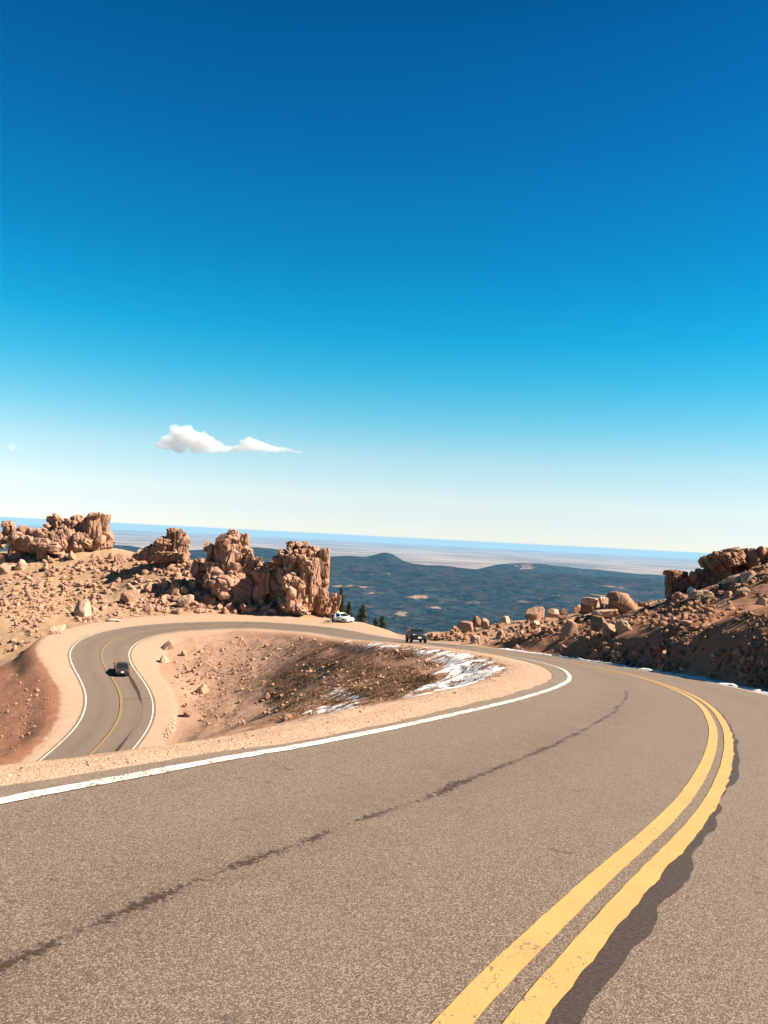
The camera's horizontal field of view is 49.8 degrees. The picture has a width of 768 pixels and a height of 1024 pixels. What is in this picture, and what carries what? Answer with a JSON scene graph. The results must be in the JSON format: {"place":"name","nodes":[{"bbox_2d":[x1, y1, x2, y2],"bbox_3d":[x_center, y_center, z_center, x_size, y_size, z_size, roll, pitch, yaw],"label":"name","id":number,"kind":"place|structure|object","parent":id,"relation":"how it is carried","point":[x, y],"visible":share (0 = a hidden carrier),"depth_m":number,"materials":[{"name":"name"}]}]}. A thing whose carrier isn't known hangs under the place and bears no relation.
{"place":"outdoors","nodes":[
{"label":"outdoors","id":0,"kind":"place"},
{"bbox_2d":[0,524,702,634],"bbox_3d":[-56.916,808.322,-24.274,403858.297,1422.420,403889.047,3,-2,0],"label":"hills","id":1,"kind":"structure","parent":0,"point":[401,589],"depth_m":14247.37,"materials":[{"name":"green plant"}]},
{"bbox_2d":[0,621,767,1023],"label":"road","id":2,"kind":"structure","parent":0,"point":[572,841],"depth_m":4.55,"materials":[{"name":"grey asphalt"}]},
{"bbox_2d":[113,662,129,675],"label":"dark car","id":3,"kind":"object","parent":2,"relation":"on","point":[121,667],"visible":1,"depth_m":97.82,"materials":[{"name":"grey paint"}]},
{"bbox_2d":[405,628,426,642],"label":"black car","id":4,"kind":"object","parent":2,"relation":"on","point":[419,634],"visible":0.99,"depth_m":86.02,"materials":[{"name":"paint"}]},
{"bbox_2d":[0,548,767,765],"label":"ground","id":5,"kind":"structure","parent":0,"point":[24,663],"depth_m":85.04,"materials":[{"name":"brown soil"}]},
{"bbox_2d":[0,553,8,563],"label":"boulder","id":6,"kind":"object","parent":5,"relation":"on","point":[4,558],"visible":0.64,"depth_m":180.01,"materials":[{"name":"stone"}]},
{"bbox_2d":[0,563,10,574],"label":"boulder","id":7,"kind":"object","parent":5,"relation":"on","point":[5,568],"visible":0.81,"depth_m":171.79,"materials":[{"name":"stone"}]},
{"bbox_2d":[0,520,16,548],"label":"rock pillar","id":8,"kind":"object","parent":5,"relation":"on","point":[9,527],"visible":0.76,"depth_m":188.79,"materials":[{"name":"stone"}]},
{"bbox_2d":[7,545,14,555],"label":"boulder","id":9,"kind":"object","parent":5,"relation":"on","point":[10,552],"visible":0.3,"depth_m":189.79,"materials":[{"name":"stone"}]},
{"bbox_2d":[14,559,27,569],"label":"boulder","id":10,"kind":"object","parent":5,"relation":"on","point":[21,564],"visible":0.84,"depth_m":173.78,"materials":[{"name":"stone"}]},
{"bbox_2d":[14,551,27,557],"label":"boulder","id":11,"kind":"object","parent":5,"relation":"on","point":[21,554],"visible":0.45,"depth_m":184.84,"materials":[{"name":"stone"}]},
{"bbox_2d":[6,525,67,559],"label":"rock outcrop","id":12,"kind":"object","parent":5,"relation":"on","point":[40,543],"visible":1,"depth_m":180.50,"materials":[{"name":"stone"}]},
{"bbox_2d":[49,624,65,633],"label":"boulder","id":13,"kind":"object","parent":5,"relation":"on","point":[58,629],"visible":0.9,"depth_m":116.46,"materials":[{"name":"stone"}]},
{"bbox_2d":[68,551,75,559],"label":"rock","id":14,"kind":"object","parent":5,"relation":"on","point":[71,555],"visible":1,"depth_m":176.97,"materials":[{"name":"stone"}]},
{"bbox_2d":[43,511,114,552],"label":"rock outcrop","id":15,"kind":"object","parent":5,"relation":"on","point":[91,532],"visible":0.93,"depth_m":184.10,"materials":[{"name":"stone"}]},
{"bbox_2d":[73,599,91,616],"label":"boulder","id":16,"kind":"object","parent":5,"relation":"on","point":[82,608],"visible":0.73,"depth_m":140.32,"materials":[{"name":"stone"}]},
{"bbox_2d":[114,553,124,562],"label":"boulder","id":17,"kind":"object","parent":5,"relation":"on","point":[119,557],"visible":0.81,"depth_m":173.08,"materials":[{"name":"stone"}]},
{"bbox_2d":[120,589,139,602],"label":"boulder","id":18,"kind":"object","parent":5,"relation":"on","point":[133,595],"visible":0.84,"depth_m":147.68,"materials":[{"name":"stone"}]},
{"bbox_2d":[142,605,150,611],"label":"rock","id":19,"kind":"object","parent":5,"relation":"on","point":[146,608],"visible":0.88,"depth_m":143.40,"materials":[{"name":"stone"}]},
{"bbox_2d":[144,582,155,591],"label":"boulder","id":20,"kind":"object","parent":5,"relation":"on","point":[149,586],"visible":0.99,"depth_m":152.02,"materials":[{"name":"stone"}]},
{"bbox_2d":[132,527,190,563],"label":"rock tower","id":21,"kind":"structure","parent":5,"relation":"on","point":[172,545],"depth_m":161.57,"materials":[{"name":"stone"}]},
{"bbox_2d":[159,655,169,662],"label":"boulder","id":22,"kind":"object","parent":5,"relation":"on","point":[164,659],"visible":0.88,"depth_m":106.81,"materials":[{"name":"stone"}]},
{"bbox_2d":[160,580,171,585],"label":"rock","id":23,"kind":"object","parent":5,"relation":"on","point":[165,583],"visible":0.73,"depth_m":152.60,"materials":[{"name":"stone"}]},
{"bbox_2d":[161,641,174,649],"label":"boulder","id":24,"kind":"object","parent":5,"relation":"on","point":[168,645],"visible":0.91,"depth_m":113.57,"materials":[{"name":"stone"}]},
{"bbox_2d":[165,564,175,570],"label":"rock","id":25,"kind":"object","parent":5,"relation":"on","point":[170,566],"visible":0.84,"depth_m":159.00,"materials":[{"name":"stone"}]},
{"bbox_2d":[170,583,180,595],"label":"boulder","id":26,"kind":"object","parent":5,"relation":"on","point":[175,587],"visible":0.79,"depth_m":148.91,"materials":[{"name":"stone"}]},
{"bbox_2d":[172,579,183,586],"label":"rock","id":27,"kind":"object","parent":5,"relation":"on","point":[180,582],"visible":0.58,"depth_m":152.80,"materials":[{"name":"stone"}]},
{"bbox_2d":[173,608,183,614],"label":"rock","id":28,"kind":"object","parent":5,"relation":"on","point":[178,611],"visible":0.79,"depth_m":140.04,"materials":[{"name":"stone"}]},
{"bbox_2d":[181,586,189,594],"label":"rock","id":29,"kind":"object","parent":5,"relation":"on","point":[184,590],"visible":0.93,"depth_m":148.98,"materials":[{"name":"stone"}]},
{"bbox_2d":[177,594,194,606],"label":"boulder","id":30,"kind":"object","parent":5,"relation":"on","point":[184,600],"visible":0.89,"depth_m":144.50,"materials":[{"name":"stone"}]},
{"bbox_2d":[183,710,191,716],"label":"boulder","id":31,"kind":"object","parent":5,"relation":"on","point":[186,713],"visible":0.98,"depth_m":83.74,"materials":[{"name":"stone"}]},
{"bbox_2d":[188,581,196,590],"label":"boulder","id":32,"kind":"object","parent":5,"relation":"on","point":[192,585],"visible":0.72,"depth_m":151.03,"materials":[{"name":"stone"}]},
{"bbox_2d":[194,591,201,599],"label":"rock","id":33,"kind":"object","parent":5,"relation":"on","point":[197,594],"visible":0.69,"depth_m":148.27,"materials":[{"name":"stone"}]},
{"bbox_2d":[197,684,208,693],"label":"boulder","id":34,"kind":"object","parent":5,"relation":"on","point":[202,689],"visible":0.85,"depth_m":95.04,"materials":[{"name":"stone"}]},
{"bbox_2d":[201,593,215,602],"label":"rock","id":35,"kind":"object","parent":5,"relation":"on","point":[207,596],"visible":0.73,"depth_m":147.07,"materials":[{"name":"stone"}]},
{"bbox_2d":[208,596,215,605],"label":"rock","id":36,"kind":"object","parent":5,"relation":"on","point":[212,601],"visible":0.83,"depth_m":145.97,"materials":[{"name":"stone"}]},
{"bbox_2d":[0,552,438,752],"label":"loose stones","id":37,"kind":"object","parent":5,"relation":"on","point":[63,556],"visible":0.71,"depth_m":146.84,"materials":[{"name":"gravel"}]},
{"bbox_2d":[190,529,256,603],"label":"rock tower","id":38,"kind":"structure","parent":5,"relation":"on","point":[227,567],"depth_m":148.71,"materials":[{"name":"stone"}]},
{"bbox_2d":[240,602,246,612],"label":"rock","id":39,"kind":"object","parent":5,"relation":"on","point":[243,606],"visible":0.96,"depth_m":142.68,"materials":[{"name":"stone"}]},
{"bbox_2d":[247,605,257,612],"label":"rock","id":40,"kind":"object","parent":5,"relation":"on","point":[251,608],"visible":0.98,"depth_m":142.62,"materials":[{"name":"stone"}]},
{"bbox_2d":[25,615,495,761],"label":"gravel shoulder","id":41,"kind":"object","parent":5,"relation":"on","point":[53,649],"visible":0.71,"depth_m":113.11},
{"bbox_2d":[105,619,120,621],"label":"stone block","id":42,"kind":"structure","parent":41,"relation":"on","point":[112,620],"depth_m":128.79,"materials":[{"name":"white stone"}]},
{"bbox_2d":[331,612,353,622],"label":"white car","id":43,"kind":"object","parent":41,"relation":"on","point":[343,617],"visible":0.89,"depth_m":132.59,"materials":[{"name":"paint"}]},
{"bbox_2d":[258,598,265,604],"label":"boulder","id":44,"kind":"object","parent":5,"relation":"on","point":[261,601],"visible":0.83,"depth_m":145.43,"materials":[{"name":"stone"}]},
{"bbox_2d":[250,557,283,601],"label":"rock outcrop","id":45,"kind":"object","parent":5,"relation":"on","point":[265,578],"visible":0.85,"depth_m":146.73,"materials":[{"name":"stone"}]},
{"bbox_2d":[0,628,552,785],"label":"gravel shoulder","id":46,"kind":"object","parent":5,"relation":"on","point":[147,654],"visible":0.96,"depth_m":11.55},
{"bbox_2d":[19,670,514,768],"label":"pale rubble","id":47,"kind":"object","parent":46,"relation":"on","point":[170,728],"visible":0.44,"depth_m":78.25,"materials":[{"name":"stone"}]},
{"bbox_2d":[0,663,551,783],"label":"grit","id":48,"kind":"object","parent":46,"relation":"on","point":[109,758],"visible":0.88,"depth_m":8.92,"materials":[{"name":"gravel"}]},
{"bbox_2d":[282,713,291,721],"bbox_3d":[-5.624,11.959,47.981,0.580,0.505,0.580,3,-2,0],"label":"boulder","id":49,"kind":"object","parent":5,"relation":"on","point":[288,716],"visible":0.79,"depth_m":47.90,"materials":[{"name":"stone"}]},
{"bbox_2d":[272,541,331,615],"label":"rock tower","id":50,"kind":"structure","parent":5,"relation":"on","point":[302,585],"depth_m":143.29,"materials":[{"name":"stone"}]},
{"bbox_2d":[328,593,340,614],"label":"rock pillar","id":51,"kind":"object","parent":5,"relation":"on","point":[335,599],"visible":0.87,"depth_m":144.14,"materials":[{"name":"stone"}]},
{"bbox_2d":[338,587,345,612],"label":"conifer tree","id":52,"kind":"object","parent":5,"relation":"on","point":[341,607],"visible":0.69,"depth_m":151.72,"materials":[{"name":"green plant"}]},
{"bbox_2d":[192,639,507,725],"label":"dry grass","id":53,"kind":"structure","parent":5,"relation":"on","point":[414,681],"depth_m":62.60,"materials":[{"name":"brown plant"}]},
{"bbox_2d":[344,601,356,621],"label":"conifer tree","id":54,"kind":"object","parent":5,"relation":"on","point":[348,611],"visible":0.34,"depth_m":149.76,"materials":[{"name":"green plant"}]},
{"bbox_2d":[354,603,371,623],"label":"conifer tree","id":55,"kind":"object","parent":5,"relation":"on","point":[362,615],"visible":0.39,"depth_m":148.67,"materials":[{"name":"green plant"}]},
{"bbox_2d":[377,616,388,629],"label":"conifer tree","id":56,"kind":"object","parent":5,"relation":"on","point":[382,620],"visible":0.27,"depth_m":142.81,"materials":[{"name":"green plant"}]},
{"bbox_2d":[456,621,473,631],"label":"boulder","id":57,"kind":"object","parent":5,"relation":"on","point":[467,626],"visible":1,"depth_m":79.40,"materials":[{"name":"stone"}]},
{"bbox_2d":[470,635,479,643],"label":"boulder","id":58,"kind":"object","parent":5,"relation":"on","point":[474,638],"visible":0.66,"depth_m":88.83,"materials":[{"name":"stone"}]},
{"bbox_2d":[472,616,480,627],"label":"boulder","id":59,"kind":"object","parent":5,"relation":"on","point":[476,621],"visible":0.99,"depth_m":79.75,"materials":[{"name":"stone"}]},
{"bbox_2d":[480,618,488,627],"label":"boulder","id":60,"kind":"object","parent":5,"relation":"on","point":[484,622],"visible":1,"depth_m":79.80,"materials":[{"name":"stone"}]},
{"bbox_2d":[496,630,504,638],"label":"boulder","id":61,"kind":"object","parent":5,"relation":"on","point":[500,634],"visible":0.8,"depth_m":92.38,"materials":[{"name":"stone"}]},
{"bbox_2d":[499,616,510,623],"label":"boulder","id":62,"kind":"object","parent":5,"relation":"on","point":[505,619],"visible":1,"depth_m":79.72,"materials":[{"name":"stone"}]},
{"bbox_2d":[276,641,767,724],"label":"snow","id":63,"kind":"structure","parent":5,"relation":"on","point":[458,669],"depth_m":41.43,"materials":[{"name":"white snow"}]},
{"bbox_2d":[525,606,544,620],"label":"boulder","id":64,"kind":"object","parent":5,"relation":"on","point":[534,613],"visible":0.8,"depth_m":101.61,"materials":[{"name":"stone"}]},
{"bbox_2d":[530,620,539,625],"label":"boulder","id":65,"kind":"object","parent":5,"relation":"on","point":[535,622],"visible":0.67,"depth_m":96.83,"materials":[{"name":"stone"}]},
{"bbox_2d":[546,608,558,617],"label":"boulder","id":66,"kind":"object","parent":5,"relation":"on","point":[552,613],"visible":1,"depth_m":79.74,"materials":[{"name":"stone"}]},
{"bbox_2d":[560,609,566,615],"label":"boulder","id":67,"kind":"object","parent":5,"relation":"on","point":[563,612],"visible":0.68,"depth_m":104.33,"materials":[{"name":"stone"}]},
{"bbox_2d":[560,621,579,640],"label":"boulder","id":68,"kind":"object","parent":5,"relation":"on","point":[570,628],"visible":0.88,"depth_m":69.03,"materials":[{"name":"stone"}]},
{"bbox_2d":[573,604,579,613],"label":"boulder","id":69,"kind":"object","parent":5,"relation":"on","point":[576,609],"visible":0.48,"depth_m":100.73,"materials":[{"name":"stone"}]},
{"bbox_2d":[580,603,592,613],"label":"boulder","id":70,"kind":"object","parent":5,"relation":"on","point":[585,609],"visible":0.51,"depth_m":97.85,"materials":[{"name":"stone"}]},
{"bbox_2d":[581,597,599,607],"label":"boulder","id":71,"kind":"object","parent":5,"relation":"on","point":[590,601],"visible":1,"depth_m":76.21,"materials":[{"name":"stone"}]},
{"bbox_2d":[598,597,607,604],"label":"boulder","id":72,"kind":"object","parent":71,"relation":"on","point":[603,600],"visible":1,"depth_m":75.71,"materials":[{"name":"stone"}]},
{"bbox_2d":[589,649,598,657],"bbox_3d":[15.048,10.168,59.140,0.785,0.657,0.578,-25,-14,21],"label":"rock","id":73,"kind":"object","parent":5,"relation":"on","point":[594,653],"visible":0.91,"depth_m":58.94,"materials":[{"name":"stone"}]},
{"bbox_2d":[427,563,767,688],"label":"loose stones","id":74,"kind":"object","parent":5,"relation":"on","point":[763,672],"visible":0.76,"depth_m":59.88,"materials":[{"name":"stone"}]},
{"bbox_2d":[590,615,606,631],"bbox_3d":[16.578,8.735,63.598,1.373,1.501,1.413,3,-2,0],"label":"boulder","id":75,"kind":"object","parent":5,"relation":"on","point":[596,623],"visible":0.6,"depth_m":63.32,"materials":[{"name":"stone"}]},
{"bbox_2d":[593,602,604,609],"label":"boulder","id":76,"kind":"object","parent":5,"relation":"on","point":[601,607],"visible":0.12,"depth_m":94.92,"materials":[{"name":"stone"}]},
{"bbox_2d":[591,609,617,617],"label":"boulder","id":77,"kind":"object","parent":5,"relation":"on","point":[606,613],"visible":0.62,"depth_m":90.45,"materials":[{"name":"stone"}]},
{"bbox_2d":[603,647,611,652],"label":"rock","id":78,"kind":"object","parent":5,"relation":"on","point":[606,649],"visible":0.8,"depth_m":57.41,"materials":[{"name":"stone"}]},
{"bbox_2d":[602,623,615,637],"bbox_3d":[16.466,8.692,60.559,1.021,1.147,0.921,2,-2,16],"label":"boulder","id":79,"kind":"object","parent":5,"relation":"on","point":[608,629],"visible":0.79,"depth_m":60.25,"materials":[{"name":"stone"}]},
{"bbox_2d":[611,650,617,658],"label":"rock","id":80,"kind":"object","parent":5,"relation":"on","point":[614,653],"visible":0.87,"depth_m":55.43,"materials":[{"name":"stone"}]},
{"bbox_2d":[604,591,638,613],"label":"boulder","id":81,"kind":"object","parent":5,"relation":"on","point":[621,602],"visible":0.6,"depth_m":91.84,"materials":[{"name":"stone"}]},
{"bbox_2d":[614,619,631,633],"bbox_3d":[17.180,8.376,59.628,1.164,1.341,1.028,3,-2,0],"label":"boulder","id":82,"kind":"object","parent":5,"relation":"on","point":[621,625],"visible":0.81,"depth_m":59.28,"materials":[{"name":"stone"}]},
{"bbox_2d":[620,658,628,664],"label":"rock","id":83,"kind":"object","parent":5,"relation":"on","point":[623,661],"visible":0.91,"depth_m":52.29,"materials":[{"name":"stone"}]},
{"bbox_2d":[634,650,642,656],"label":"rock","id":84,"kind":"object","parent":5,"relation":"on","point":[636,653],"visible":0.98,"depth_m":51.61,"materials":[{"name":"stone"}]},
{"bbox_2d":[640,658,649,664],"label":"rock","id":85,"kind":"object","parent":5,"relation":"on","point":[646,660],"visible":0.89,"depth_m":49.73,"materials":[{"name":"stone"}]},
{"bbox_2d":[654,643,661,651],"bbox_3d":[16.416,8.121,49.304,0.666,0.586,0.540,25,23,17],"label":"rock","id":86,"kind":"object","parent":5,"relation":"on","point":[657,646],"visible":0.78,"depth_m":49.28,"materials":[{"name":"stone"}]},
{"bbox_2d":[659,620,666,625],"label":"rock","id":87,"kind":"object","parent":5,"relation":"on","point":[662,623],"visible":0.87,"depth_m":52.08,"materials":[{"name":"stone"}]},
{"bbox_2d":[666,606,672,614],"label":"rock","id":88,"kind":"object","parent":5,"relation":"on","point":[670,609],"visible":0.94,"depth_m":73.00,"materials":[{"name":"stone"}]},
{"bbox_2d":[663,570,688,597],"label":"rock pillar","id":89,"kind":"object","parent":5,"relation":"on","point":[673,581],"visible":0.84,"depth_m":83.06,"materials":[{"name":"stone"}]},
{"bbox_2d":[673,592,683,599],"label":"boulder","id":90,"kind":"object","parent":5,"relation":"on","point":[677,595],"visible":0.81,"depth_m":78.52,"materials":[{"name":"stone"}]},
{"bbox_2d":[677,649,685,656],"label":"rock","id":91,"kind":"object","parent":5,"relation":"on","point":[682,653],"visible":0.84,"depth_m":45.01,"materials":[{"name":"stone"}]},
{"bbox_2d":[681,612,687,618],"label":"rock","id":92,"kind":"object","parent":5,"relation":"on","point":[684,616],"visible":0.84,"depth_m":50.67,"materials":[{"name":"stone"}]},
{"bbox_2d":[681,620,691,625],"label":"rock","id":93,"kind":"object","parent":5,"relation":"on","point":[685,622],"visible":0.94,"depth_m":49.37,"materials":[{"name":"stone"}]},
{"bbox_2d":[686,626,699,630],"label":"rock","id":94,"kind":"object","parent":5,"relation":"on","point":[692,628],"visible":0.98,"depth_m":48.00,"materials":[{"name":"stone"}]},
{"bbox_2d":[687,590,713,598],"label":"boulder","id":95,"kind":"object","parent":5,"relation":"on","point":[698,594],"visible":0.84,"depth_m":73.86,"materials":[{"name":"stone"}]},
{"bbox_2d":[700,623,710,629],"bbox_3d":[18.622,6.665,47.984,0.549,0.442,0.460,-8,25,-38],"label":"rock","id":96,"kind":"object","parent":5,"relation":"on","point":[703,626],"visible":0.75,"depth_m":47.89,"materials":[{"name":"stone"}]},
{"bbox_2d":[684,547,754,588],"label":"rock outcrop","id":97,"kind":"object","parent":5,"relation":"on","point":[719,566],"visible":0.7,"depth_m":81.33,"materials":[{"name":"stone"}]},
{"bbox_2d":[717,649,725,654],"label":"rock","id":98,"kind":"object","parent":5,"relation":"on","point":[721,651],"visible":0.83,"depth_m":39.62,"materials":[{"name":"stone"}]},
{"bbox_2d":[722,591,732,598],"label":"rock","id":99,"kind":"object","parent":5,"relation":"on","point":[726,594],"visible":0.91,"depth_m":70.90,"materials":[{"name":"stone"}]},
{"bbox_2d":[724,574,739,583],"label":"boulder","id":100,"kind":"object","parent":5,"relation":"on","point":[732,579],"visible":0.71,"depth_m":74.57,"materials":[{"name":"stone"}]},
{"bbox_2d":[731,648,740,656],"bbox_3d":[16.220,6.508,38.087,0.402,0.416,0.457,-26,-6,-15],"label":"rock","id":101,"kind":"object","parent":5,"relation":"on","point":[734,652],"visible":0.73,"depth_m":38.01,"materials":[{"name":"stone"}]},
{"bbox_2d":[735,587,749,596],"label":"boulder","id":102,"kind":"object","parent":5,"relation":"on","point":[739,591],"visible":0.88,"depth_m":69.06,"materials":[{"name":"stone"}]},
{"bbox_2d":[739,655,745,664],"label":"rock","id":103,"kind":"object","parent":5,"relation":"on","point":[742,659],"visible":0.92,"depth_m":36.69,"materials":[{"name":"stone"}]},
{"bbox_2d":[740,572,756,582],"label":"boulder","id":104,"kind":"object","parent":5,"relation":"on","point":[745,577],"visible":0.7,"depth_m":73.07,"materials":[{"name":"stone"}]},
{"bbox_2d":[745,546,767,569],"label":"rock outcrop","id":105,"kind":"object","parent":5,"relation":"on","point":[758,556],"visible":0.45,"depth_m":80.19,"materials":[{"name":"stone"}]},
{"bbox_2d":[755,597,766,605],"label":"boulder","id":106,"kind":"object","parent":5,"relation":"on","point":[761,601],"visible":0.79,"depth_m":53.02,"materials":[{"name":"stone"}]},
{"bbox_2d":[0,0,767,559],"label":"sky","id":107,"kind":"structure","parent":0,"point":[492,274],"materials":[{"name":"blue"}]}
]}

